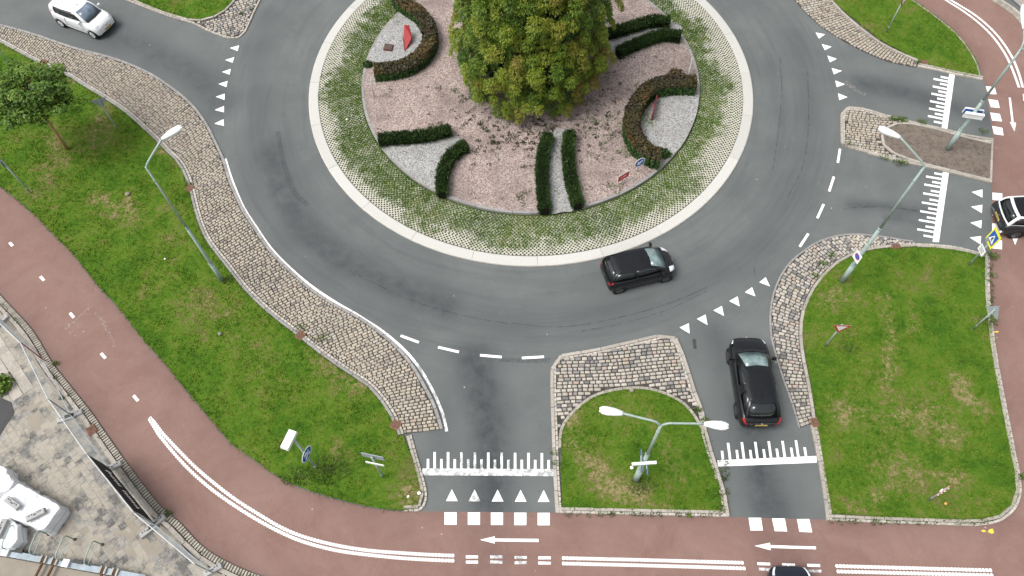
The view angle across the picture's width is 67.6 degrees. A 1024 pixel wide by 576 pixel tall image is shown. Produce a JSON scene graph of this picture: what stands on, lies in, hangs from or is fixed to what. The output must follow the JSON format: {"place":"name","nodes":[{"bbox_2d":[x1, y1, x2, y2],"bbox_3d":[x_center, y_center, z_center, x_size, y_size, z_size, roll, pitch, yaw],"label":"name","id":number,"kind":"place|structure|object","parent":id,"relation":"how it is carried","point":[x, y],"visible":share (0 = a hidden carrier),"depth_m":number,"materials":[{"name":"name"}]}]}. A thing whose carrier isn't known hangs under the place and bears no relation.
{"place":"outdoors","nodes":[
{"label":"outdoors","id":0,"kind":"place"},
{"bbox_2d":[0,312,224,575],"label":"pavement","id":1,"kind":"structure","parent":0,"point":[42,452],"depth_m":32.26,"materials":[{"name":"concrete"}]},
{"bbox_2d":[0,398,13,433],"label":"dark paving","id":2,"kind":"structure","parent":1,"relation":"on","point":[6,411],"depth_m":33.87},
{"bbox_2d":[0,372,14,396],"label":"bush","id":3,"kind":"object","parent":1,"relation":"on","point":[6,383],"visible":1,"depth_m":34.32,"materials":[{"name":"green plant"}]},
{"bbox_2d":[0,466,25,497],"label":"wrapped stack","id":4,"kind":"object","parent":1,"relation":"on","point":[9,480],"visible":0.74,"depth_m":31.59,"materials":[{"name":"plastic"}]},
{"bbox_2d":[0,514,27,550],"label":"wrapped stack","id":5,"kind":"object","parent":1,"relation":"on","point":[16,537],"visible":0.81,"depth_m":30.73,"materials":[{"name":"plastic"}]},
{"bbox_2d":[0,519,8,538],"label":"ballast block","id":6,"kind":"object","parent":5,"relation":"on","point":[4,523],"depth_m":30.64,"materials":[{"name":"concrete"}]},
{"bbox_2d":[0,319,41,359],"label":"site fence","id":7,"kind":"object","parent":1,"relation":"on","point":[18,339],"visible":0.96,"depth_m":34.78,"materials":[{"name":"metal"}]},
{"bbox_2d":[0,484,69,536],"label":"wrapped stack","id":8,"kind":"object","parent":1,"relation":"on","point":[30,500],"visible":0.95,"depth_m":31.07,"materials":[{"name":"plastic"}]},
{"bbox_2d":[3,496,21,510],"bbox_3d":[-20.201,8.708,30.934,0.780,0.144,0.250,27,64,15],"label":"ballast block","id":9,"kind":"object","parent":8,"relation":"on","point":[13,503],"depth_m":30.88,"materials":[{"name":"concrete"}]},
{"bbox_2d":[25,508,46,522],"bbox_3d":[-19.119,9.104,30.694,0.780,0.144,0.250,-26,63,-13],"label":"ballast block","id":10,"kind":"object","parent":8,"relation":"on","point":[35,514],"depth_m":30.64,"materials":[{"name":"concrete"}]},
{"bbox_2d":[29,530,49,555],"bbox_3d":[-18.986,10.234,30.656,0.140,0.866,1.016,5,60,4],"label":"bicycle hoop","id":11,"kind":"object","parent":1,"relation":"on","point":[38,541],"visible":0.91,"depth_m":30.47,"materials":[{"name":"metal"}]},
{"bbox_2d":[20,342,69,413],"bbox_3d":[-20.456,3.978,33.555,0.048,1.972,3.371,-34,65,-17],"label":"site fence","id":12,"kind":"object","parent":1,"relation":"on","point":[21,343],"visible":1,"depth_m":33.46,"materials":[{"name":"metal"}]},
{"bbox_2d":[55,535,76,560],"bbox_3d":[-17.870,10.404,30.545,0.140,0.866,1.016,8,61,5],"label":"bicycle hoop","id":13,"kind":"object","parent":1,"relation":"on","point":[74,539],"visible":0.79,"depth_m":30.36,"materials":[{"name":"metal"}]},
{"bbox_2d":[57,413,75,423],"bbox_3d":[-19.628,5.727,33.655,0.780,0.144,0.250,-19,62,-10],"label":"ballast block","id":14,"kind":"object","parent":1,"relation":"on","point":[59,420],"depth_m":33.59,"materials":[{"name":"concrete"}]},
{"bbox_2d":[0,548,144,575],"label":"steel frame","id":15,"kind":"object","parent":1,"relation":"on","point":[11,567],"visible":0.98,"depth_m":30.40,"materials":[{"name":"grey metal"}]},
{"bbox_2d":[64,409,83,416],"bbox_3d":[-19.339,5.572,33.740,0.780,0.144,0.250,-19,62,-10],"label":"ballast block","id":16,"kind":"object","parent":1,"relation":"on","point":[78,412],"depth_m":33.71,"materials":[{"name":"concrete"}]},
{"bbox_2d":[48,399,108,467],"bbox_3d":[-18.271,6.173,32.273,0.048,1.972,3.287,-40,67,-20],"label":"site fence","id":17,"kind":"object","parent":1,"relation":"on","point":[83,433],"visible":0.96,"depth_m":32.26,"materials":[{"name":"metal"}]},
{"bbox_2d":[85,424,97,435],"bbox_3d":[-18.370,6.206,33.410,0.400,0.057,0.420,-37,66,-19],"label":"drain lid","id":18,"kind":"object","parent":1,"relation":"on","point":[91,429],"visible":1,"depth_m":33.39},
{"bbox_2d":[84,540,103,565],"bbox_3d":[-16.685,10.572,30.434,0.140,0.866,1.008,7,61,5],"label":"bicycle hoop","id":19,"kind":"object","parent":1,"relation":"on","point":[101,544],"visible":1,"depth_m":30.27,"materials":[{"name":"metal"}]},
{"bbox_2d":[108,460,122,470],"bbox_3d":[-16.991,7.611,32.546,0.780,0.144,0.250,-23,63,-12],"label":"ballast block","id":20,"kind":"object","parent":1,"relation":"on","point":[115,465],"depth_m":32.52,"materials":[{"name":"concrete"}]},
{"bbox_2d":[87,455,153,522],"bbox_3d":[-15.881,8.181,31.096,3.336,1.972,0.092,39,68,20],"label":"site fence","id":21,"kind":"object","parent":1,"relation":"on","point":[128,499],"visible":1,"depth_m":30.86,"materials":[{"name":"fabric"}]},
{"bbox_2d":[139,525,158,538],"bbox_3d":[-14.834,9.889,31.217,0.780,0.144,0.250,-37,66,-19],"label":"ballast block","id":22,"kind":"object","parent":1,"relation":"on","point":[144,533],"depth_m":31.13,"materials":[{"name":"concrete"}]},
{"bbox_2d":[147,514,166,528],"bbox_3d":[-14.569,9.599,31.380,0.780,0.144,0.250,-37,66,-19],"label":"ballast block","id":23,"kind":"object","parent":1,"relation":"on","point":[161,518],"depth_m":31.36,"materials":[{"name":"concrete"}]},
{"bbox_2d":[134,513,212,572],"bbox_3d":[-13.272,10.017,30.014,3.376,1.972,0.048,31,65,17],"label":"site fence","id":24,"kind":"object","parent":1,"relation":"on","point":[173,545],"visible":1,"depth_m":29.91,"materials":[{"name":"metal"}]},
{"bbox_2d":[203,562,223,575],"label":"ballast block","id":25,"kind":"object","parent":1,"relation":"on","point":[216,567],"depth_m":30.38,"materials":[{"name":"concrete"}]},
{"bbox_2d":[137,0,231,18],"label":"lawn","id":26,"kind":"structure","parent":0,"point":[191,8],"depth_m":46.84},
{"bbox_2d":[0,43,420,509],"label":"lawn","id":27,"kind":"structure","parent":0,"point":[157,203],"depth_m":36.27,"materials":[{"name":"plant"}]},
{"bbox_2d":[0,159,31,192],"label":"street lamp","id":28,"kind":"object","parent":27,"relation":"on","point":[3,164],"visible":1,"depth_m":38.42,"materials":[{"name":"metal"}]},
{"bbox_2d":[0,57,86,149],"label":"young tree","id":29,"kind":"object","parent":27,"relation":"on","point":[50,93],"visible":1,"depth_m":37.45,"materials":[{"name":"green plant"}]},
{"bbox_2d":[91,97,117,129],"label":"road sign","id":30,"kind":"object","parent":27,"relation":"on","point":[100,102],"visible":1,"depth_m":40.33,"materials":[{"name":"metal"}]},
{"bbox_2d":[145,125,223,281],"bbox_3d":[-13.412,-3.256,33.244,2.046,9.837,0.339,-35,66,-17],"label":"street lamp","id":31,"kind":"object","parent":27,"relation":"on","point":[174,131],"visible":1,"depth_m":31.36,"materials":[{"name":"metal"}]},
{"bbox_2d":[280,429,317,468],"bbox_3d":[-8.430,6.727,30.815,0.408,4.040,0.842,16,62,10],"label":"road sign","id":32,"kind":"object","parent":27,"relation":"on","point":[288,440],"visible":1,"depth_m":29.20,"materials":[{"name":"metal"}]},
{"bbox_2d":[361,452,384,477],"bbox_3d":[-5.473,7.301,31.095,0.920,2.920,0.179,10,61,6],"label":"road sign","id":33,"kind":"object","parent":27,"relation":"on","point":[372,457],"visible":1,"depth_m":30.18,"materials":[{"name":"metal"}]},
{"bbox_2d":[0,12,1023,575],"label":"weeds","id":34,"kind":"object","parent":27,"relation":"on","point":[688,514],"visible":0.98,"depth_m":32.41,"materials":[{"name":"green plant"}]},
{"bbox_2d":[0,0,1020,575],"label":"road","id":35,"kind":"structure","parent":0,"point":[482,346],"depth_m":38.24,"materials":[{"name":"asphalt"}]},
{"bbox_2d":[48,0,115,38],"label":"car","id":36,"kind":"object","parent":35,"relation":"on","point":[92,20],"visible":1,"depth_m":45.15,"materials":[{"name":"white paint"}]},
{"bbox_2d":[131,0,234,21],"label":"kerb","id":37,"kind":"structure","parent":35,"relation":"on","point":[206,18],"depth_m":46.54,"materials":[{"name":"concrete"}]},
{"bbox_2d":[126,0,260,38],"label":"kerb","id":38,"kind":"structure","parent":35,"relation":"on","point":[221,35],"depth_m":46.23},
{"bbox_2d":[0,38,403,435],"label":"kerb","id":39,"kind":"structure","parent":35,"relation":"on","point":[287,324],"depth_m":37.81,"materials":[{"name":"grey concrete"}]},
{"bbox_2d":[294,330,305,340],"bbox_3d":[-9.862,2.203,35.603,0.400,0.057,0.400,30,65,17],"label":"drain lid","id":40,"kind":"object","parent":39,"relation":"on","point":[299,335],"visible":1,"depth_m":35.58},
{"bbox_2d":[389,419,401,429],"bbox_3d":[-5.085,5.978,33.386,0.420,0.057,0.420,25,64,14],"label":"drain lid","id":41,"kind":"object","parent":39,"relation":"on","point":[395,424],"visible":1,"depth_m":33.37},
{"bbox_2d":[0,24,442,429],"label":"kerb","id":42,"kind":"structure","parent":35,"relation":"on","point":[299,279],"depth_m":38.74,"materials":[{"name":"grey concrete"}]},
{"bbox_2d":[194,0,257,36],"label":"sett apron","id":43,"kind":"object","parent":35,"relation":"on","point":[230,22],"visible":1,"depth_m":46.23,"materials":[{"name":"grey stone"}]},
{"bbox_2d":[403,435,426,511],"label":"kerb","id":44,"kind":"structure","parent":35,"relation":"on","point":[415,461],"depth_m":32.19,"materials":[{"name":"concrete"}]},
{"bbox_2d":[320,95,739,257],"bbox_3d":[1.026,-11.952,43.661,24.100,0.001,24.100,-1,60,0],"label":"paver bedding","id":45,"kind":"object","parent":35,"relation":"on","point":[537,215],"visible":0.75,"depth_m":38.83,"materials":[{"name":"soil"}]},
{"bbox_2d":[0,0,1019,521],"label":"grass","id":46,"kind":"structure","parent":45,"relation":"on","point":[428,196],"depth_m":38.60,"materials":[{"name":"plant"}]},
{"bbox_2d":[361,0,699,215],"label":"kerb","id":47,"kind":"structure","parent":45,"relation":"on","point":[586,206],"depth_m":39.84,"materials":[{"name":"grey concrete"}]},
{"bbox_2d":[319,0,742,255],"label":"grass paver ring","id":48,"kind":"object","parent":45,"relation":"on","point":[724,55],"depth_m":40.40,"materials":[{"name":"concrete"}]},
{"bbox_2d":[309,0,752,266],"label":"concrete ring","id":49,"kind":"object","parent":35,"relation":"on","point":[367,206],"visible":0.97,"depth_m":39.57,"materials":[{"name":"concrete"}]},
{"bbox_2d":[554,339,699,437],"bbox_3d":[4.920,4.542,34.164,6.439,0.148,4.742,-6,60,-3],"label":"sett apron","id":50,"kind":"object","parent":35,"relation":"on","point":[656,364],"visible":1,"depth_m":34.51,"materials":[{"name":"grey stone"}]},
{"bbox_2d":[558,386,704,447],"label":"kerb","id":51,"kind":"structure","parent":35,"relation":"on","point":[573,411],"depth_m":33.81,"materials":[{"name":"concrete"}]},
{"bbox_2d":[600,242,674,294],"bbox_3d":[6.042,-1.057,36.488,3.478,1.634,1.961,-13,61,-7],"label":"car","id":52,"kind":"object","parent":35,"relation":"on","point":[622,271],"visible":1,"depth_m":35.99,"materials":[{"name":"black paint"}]},
{"bbox_2d":[550,334,729,515],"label":"kerb","id":53,"kind":"structure","parent":35,"relation":"on","point":[555,457],"depth_m":33.85,"materials":[{"name":"concrete"}]},
{"bbox_2d":[559,507,728,516],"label":"kerb","id":54,"kind":"structure","parent":35,"relation":"on","point":[664,512],"depth_m":31.44,"materials":[{"name":"concrete"}]},
{"bbox_2d":[726,337,781,426],"bbox_3d":[10.640,3.985,33.556,2.107,1.624,4.212,0,60,1],"label":"car","id":55,"kind":"object","parent":35,"relation":"on","point":[756,398],"visible":1,"depth_m":32.90,"materials":[{"name":"black paint"}]},
{"bbox_2d":[769,233,912,427],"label":"kerb","id":56,"kind":"structure","parent":35,"relation":"on","point":[774,350],"depth_m":36.28,"materials":[{"name":"grey concrete"}]},
{"bbox_2d":[771,235,914,427],"bbox_3d":[14.588,0.869,36.153,4.489,0.148,12.048,33,66,18],"label":"sett apron","id":57,"kind":"object","parent":35,"relation":"on","point":[797,281],"visible":0.99,"depth_m":36.30,"materials":[{"name":"grey stone"}]},
{"bbox_2d":[809,417,819,426],"bbox_3d":[13.157,5.840,33.238,0.340,0.057,0.420,-10,61,-5],"label":"drain lid","id":58,"kind":"object","parent":57,"relation":"on","point":[814,422],"visible":1,"depth_m":33.21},
{"bbox_2d":[795,0,916,66],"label":"sett apron","id":59,"kind":"object","parent":35,"relation":"on","point":[827,15],"visible":1,"depth_m":45.26,"materials":[{"name":"stone"}]},
{"bbox_2d":[799,244,916,417],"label":"kerb","id":60,"kind":"structure","parent":35,"relation":"on","point":[801,326],"depth_m":35.82,"materials":[{"name":"concrete"}]},
{"bbox_2d":[844,108,897,157],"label":"sett apron","id":61,"kind":"object","parent":35,"relation":"on","point":[861,130],"visible":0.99,"depth_m":41.43,"materials":[{"name":"stone"}]},
{"bbox_2d":[830,0,918,60],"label":"kerb","id":62,"kind":"structure","parent":35,"relation":"on","point":[866,32],"depth_m":44.98,"materials":[{"name":"concrete"}]},
{"bbox_2d":[826,253,1021,525],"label":"kerb","id":63,"kind":"structure","parent":35,"relation":"on","point":[953,522],"depth_m":31.42,"materials":[{"name":"concrete"}]},
{"bbox_2d":[913,0,979,73],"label":"kerb","id":64,"kind":"structure","parent":35,"relation":"on","point":[955,33],"depth_m":44.76,"materials":[{"name":"concrete"}]},
{"bbox_2d":[918,63,982,79],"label":"kerb","id":65,"kind":"structure","parent":35,"relation":"on","point":[947,71],"depth_m":43.48,"materials":[{"name":"concrete"}]},
{"bbox_2d":[917,243,988,257],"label":"kerb","id":66,"kind":"structure","parent":35,"relation":"on","point":[925,245],"depth_m":37.64,"materials":[{"name":"concrete"}]},
{"bbox_2d":[0,0,1023,575],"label":"cycle path","id":67,"kind":"structure","parent":0,"point":[208,484],"depth_m":31.58,"materials":[{"name":"asphalt"}]},
{"bbox_2d":[767,565,811,575],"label":"car","id":68,"kind":"object","parent":67,"relation":"on","point":[781,570],"visible":1,"depth_m":29.55,"materials":[{"name":"blue paint"}]},
{"bbox_2d":[991,196,1023,238],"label":"car","id":69,"kind":"object","parent":67,"relation":"on","point":[1008,213],"visible":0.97,"depth_m":37.37,"materials":[{"name":"white paint"}]},
{"bbox_2d":[364,0,696,210],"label":"gravel bed","id":70,"kind":"object","parent":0,"point":[506,177],"visible":0.52,"depth_m":41.88,"materials":[{"name":"gravel"}]},
{"bbox_2d":[363,59,372,68],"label":"bush","id":71,"kind":"object","parent":70,"relation":"on","point":[367,64],"visible":1,"depth_m":43.86,"materials":[{"name":"green plant"}]},
{"bbox_2d":[369,12,421,61],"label":"white gravel bed","id":72,"kind":"object","parent":70,"relation":"on","point":[393,32],"visible":0.76,"depth_m":44.91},
{"bbox_2d":[383,44,393,50],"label":"floodlight plate","id":73,"kind":"object","parent":72,"relation":"on","point":[388,47],"visible":1,"depth_m":44.51,"materials":[{"name":"brown metal"}]},
{"bbox_2d":[403,25,411,50],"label":"red sculpture","id":74,"kind":"object","parent":72,"relation":"on","point":[407,38],"visible":1,"depth_m":44.56,"materials":[{"name":"metal"}]},
{"bbox_2d":[373,0,439,81],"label":"barberry hedge","id":75,"kind":"object","parent":70,"relation":"on","point":[420,57],"visible":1,"depth_m":43.69,"materials":[{"name":"brown plant"}]},
{"bbox_2d":[377,122,452,147],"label":"evergreen hedge","id":76,"kind":"object","parent":70,"relation":"on","point":[415,136],"visible":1,"depth_m":40.77,"materials":[{"name":"green plant"}]},
{"bbox_2d":[383,134,459,187],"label":"white gravel bed","id":77,"kind":"object","parent":70,"relation":"on","point":[414,160],"visible":0.77,"depth_m":40.61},
{"bbox_2d":[434,137,469,197],"bbox_3d":[-3.272,-6.346,39.827,1.390,0.839,3.862,16,62,10],"label":"evergreen hedge","id":78,"kind":"object","parent":70,"relation":"on","point":[451,155],"visible":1,"depth_m":39.72,"materials":[{"name":"green plant"}]},
{"bbox_2d":[378,16,688,206],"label":"weeds","id":79,"kind":"object","parent":70,"relation":"on","point":[531,132],"visible":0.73,"depth_m":41.46,"materials":[{"name":"brown plant"}]},
{"bbox_2d":[447,0,624,124],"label":"broadleaf tree","id":80,"kind":"object","parent":70,"relation":"on","point":[557,40],"visible":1,"depth_m":38.63,"materials":[{"name":"green plant"}]},
{"bbox_2d":[533,128,554,214],"bbox_3d":[1.641,-6.053,39.630,1.157,0.894,5.236,2,60,2],"label":"evergreen hedge","id":81,"kind":"object","parent":70,"relation":"on","point":[542,179],"visible":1,"depth_m":39.39,"materials":[{"name":"green plant"}]},
{"bbox_2d":[548,128,573,213],"bbox_3d":[2.448,-6.194,40.054,1.529,0.024,5.640,-1,60,0],"label":"white gravel bed","id":82,"kind":"object","parent":70,"relation":"on","point":[560,200],"visible":0.46,"depth_m":39.68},
{"bbox_2d":[560,127,585,209],"bbox_3d":[3.100,-6.248,39.711,1.188,0.855,5.092,-1,60,0],"label":"evergreen hedge","id":83,"kind":"object","parent":70,"relation":"on","point":[571,178],"visible":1,"depth_m":39.44,"materials":[{"name":"green plant"}]},
{"bbox_2d":[617,170,629,184],"bbox_3d":[5.711,-5.660,39.376,0.760,0.840,0.080,-31,65,-16],"label":"road sign","id":84,"kind":"object","parent":70,"relation":"on","point":[623,176],"visible":1,"depth_m":39.20,"materials":[{"name":"metal"}]},
{"bbox_2d":[606,13,671,39],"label":"evergreen hedge","id":85,"kind":"object","parent":70,"relation":"on","point":[638,24],"visible":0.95,"depth_m":44.80,"materials":[{"name":"green plant"}]},
{"bbox_2d":[635,158,644,171],"bbox_3d":[6.557,-6.328,39.540,0.640,1.200,0.079,-26,63,-13],"label":"road sign","id":86,"kind":"object","parent":70,"relation":"on","point":[640,162],"visible":1,"depth_m":39.28,"materials":[{"name":"metal"}]},
{"bbox_2d":[609,23,681,51],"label":"white gravel bed","id":87,"kind":"object","parent":70,"relation":"on","point":[614,42],"visible":0.46,"depth_m":44.91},
{"bbox_2d":[614,27,682,59],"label":"evergreen hedge","id":88,"kind":"object","parent":70,"relation":"on","point":[638,43],"visible":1,"depth_m":44.17,"materials":[{"name":"green plant"}]},
{"bbox_2d":[622,73,697,169],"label":"barberry hedge","id":89,"kind":"object","parent":70,"relation":"on","point":[638,143],"visible":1,"depth_m":41.21,"materials":[{"name":"brown plant"}]},
{"bbox_2d":[661,147,672,159],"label":"bush","id":90,"kind":"object","parent":70,"relation":"on","point":[666,155],"visible":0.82,"depth_m":40.31,"materials":[{"name":"green plant"}]},
{"bbox_2d":[641,93,698,154],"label":"white gravel bed","id":91,"kind":"object","parent":70,"relation":"on","point":[676,115],"visible":0.87,"depth_m":41.66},
{"bbox_2d":[667,67,684,74],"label":"bush","id":92,"kind":"object","parent":70,"relation":"on","point":[676,71],"visible":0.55,"depth_m":42.69,"materials":[{"name":"green plant"}]},
{"bbox_2d":[561,389,722,510],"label":"lawn","id":93,"kind":"structure","parent":0,"point":[675,478],"depth_m":32.56,"materials":[{"name":"plant"}]},
{"bbox_2d":[599,406,728,482],"bbox_3d":[5.165,6.425,29.001,4.400,7.195,0.956,7,61,5],"label":"street lamp","id":94,"kind":"object","parent":93,"relation":"on","point":[612,411],"visible":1,"depth_m":26.21,"materials":[{"name":"metal"}]},
{"bbox_2d":[834,0,978,74],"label":"lawn","id":95,"kind":"structure","parent":0,"point":[939,56],"depth_m":45.13,"materials":[{"name":"plant"}]},
{"bbox_2d":[886,0,905,31],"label":"road sign","id":96,"kind":"object","parent":95,"relation":"on","point":[902,2],"visible":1,"depth_m":43.84,"materials":[{"name":"metal"}]},
{"bbox_2d":[803,247,1017,518],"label":"lawn","id":97,"kind":"structure","parent":0,"point":[876,404],"depth_m":33.96,"materials":[{"name":"plant"}]},
{"bbox_2d":[824,324,850,346],"bbox_3d":[14.335,2.154,34.133,0.780,2.325,0.123,2,60,2],"label":"road sign","id":98,"kind":"object","parent":97,"relation":"on","point":[839,328],"visible":1,"depth_m":33.34,"materials":[{"name":"metal"}]},
{"bbox_2d":[839,126,925,283],"bbox_3d":[14.892,-3.149,32.830,2.317,9.837,0.384,30,65,17],"label":"street lamp","id":99,"kind":"object","parent":97,"relation":"on","point":[857,254],"visible":1,"depth_m":31.69,"materials":[{"name":"metal"}]},
{"bbox_2d":[927,485,950,500],"bbox_3d":[17.174,8.288,30.854,0.310,1.870,0.136,-35,66,-18],"label":"marker post","id":100,"kind":"object","parent":97,"relation":"on","point":[942,490],"visible":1,"depth_m":30.49,"materials":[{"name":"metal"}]},
{"bbox_2d":[968,227,1001,265],"bbox_3d":[22.103,-1.823,35.920,0.420,3.000,0.561,-32,65,-16],"label":"road sign","id":101,"kind":"object","parent":97,"relation":"on","point":[992,238],"visible":1,"depth_m":35.29,"materials":[{"name":"metal"}]},
{"bbox_2d":[972,306,999,328],"bbox_3d":[21.338,1.371,34.507,0.123,2.300,0.780,-22,62,-11],"label":"road sign","id":102,"kind":"object","parent":97,"relation":"on","point":[994,311],"visible":1,"depth_m":33.98,"materials":[{"name":"metal"}]},
{"bbox_2d":[883,124,990,178],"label":"soil bed","id":103,"kind":"object","parent":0,"point":[962,154],"visible":0.94,"depth_m":40.71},
{"bbox_2d":[945,4,1023,150],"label":"street lamp","id":104,"kind":"object","parent":103,"relation":"on","point":[977,112],"visible":1,"depth_m":38.12,"materials":[{"name":"metal"}]},
{"label":"ground","id":105,"kind":"structure","parent":0,"visible":0},
{"bbox_2d":[0,294,261,575],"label":"path border","id":106,"kind":"object","parent":105,"relation":"on","point":[176,528],"visible":1,"depth_m":32.84,"materials":[{"name":"brick"}]},
{"bbox_2d":[0,26,439,433],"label":"sett apron","id":107,"kind":"object","parent":105,"relation":"on","point":[158,108],"visible":1,"depth_m":38.36,"materials":[{"name":"stone"}]},
{"bbox_2d":[810,425,831,518],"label":"kerb","id":108,"kind":"structure","parent":105,"relation":"on","point":[818,450],"depth_m":32.21,"materials":[{"name":"concrete"}]},
{"bbox_2d":[840,106,991,182],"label":"kerb","id":109,"kind":"structure","parent":105,"relation":"on","point":[842,135],"depth_m":41.00,"materials":[{"name":"concrete"}]},
{"bbox_2d":[880,122,990,180],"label":"kerb","id":110,"kind":"structure","parent":105,"relation":"on","point":[905,157],"depth_m":40.85,"materials":[{"name":"concrete"}]},
{"bbox_2d":[990,138,993,179],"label":"kerb","id":111,"kind":"structure","parent":105,"relation":"on","point":[991,157],"depth_m":40.33,"materials":[{"name":"concrete"}]},
{"bbox_2d":[992,0,1020,23],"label":"path border","id":112,"kind":"object","parent":105,"relation":"on","point":[1011,9],"visible":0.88,"depth_m":46.02,"materials":[{"name":"concrete"}]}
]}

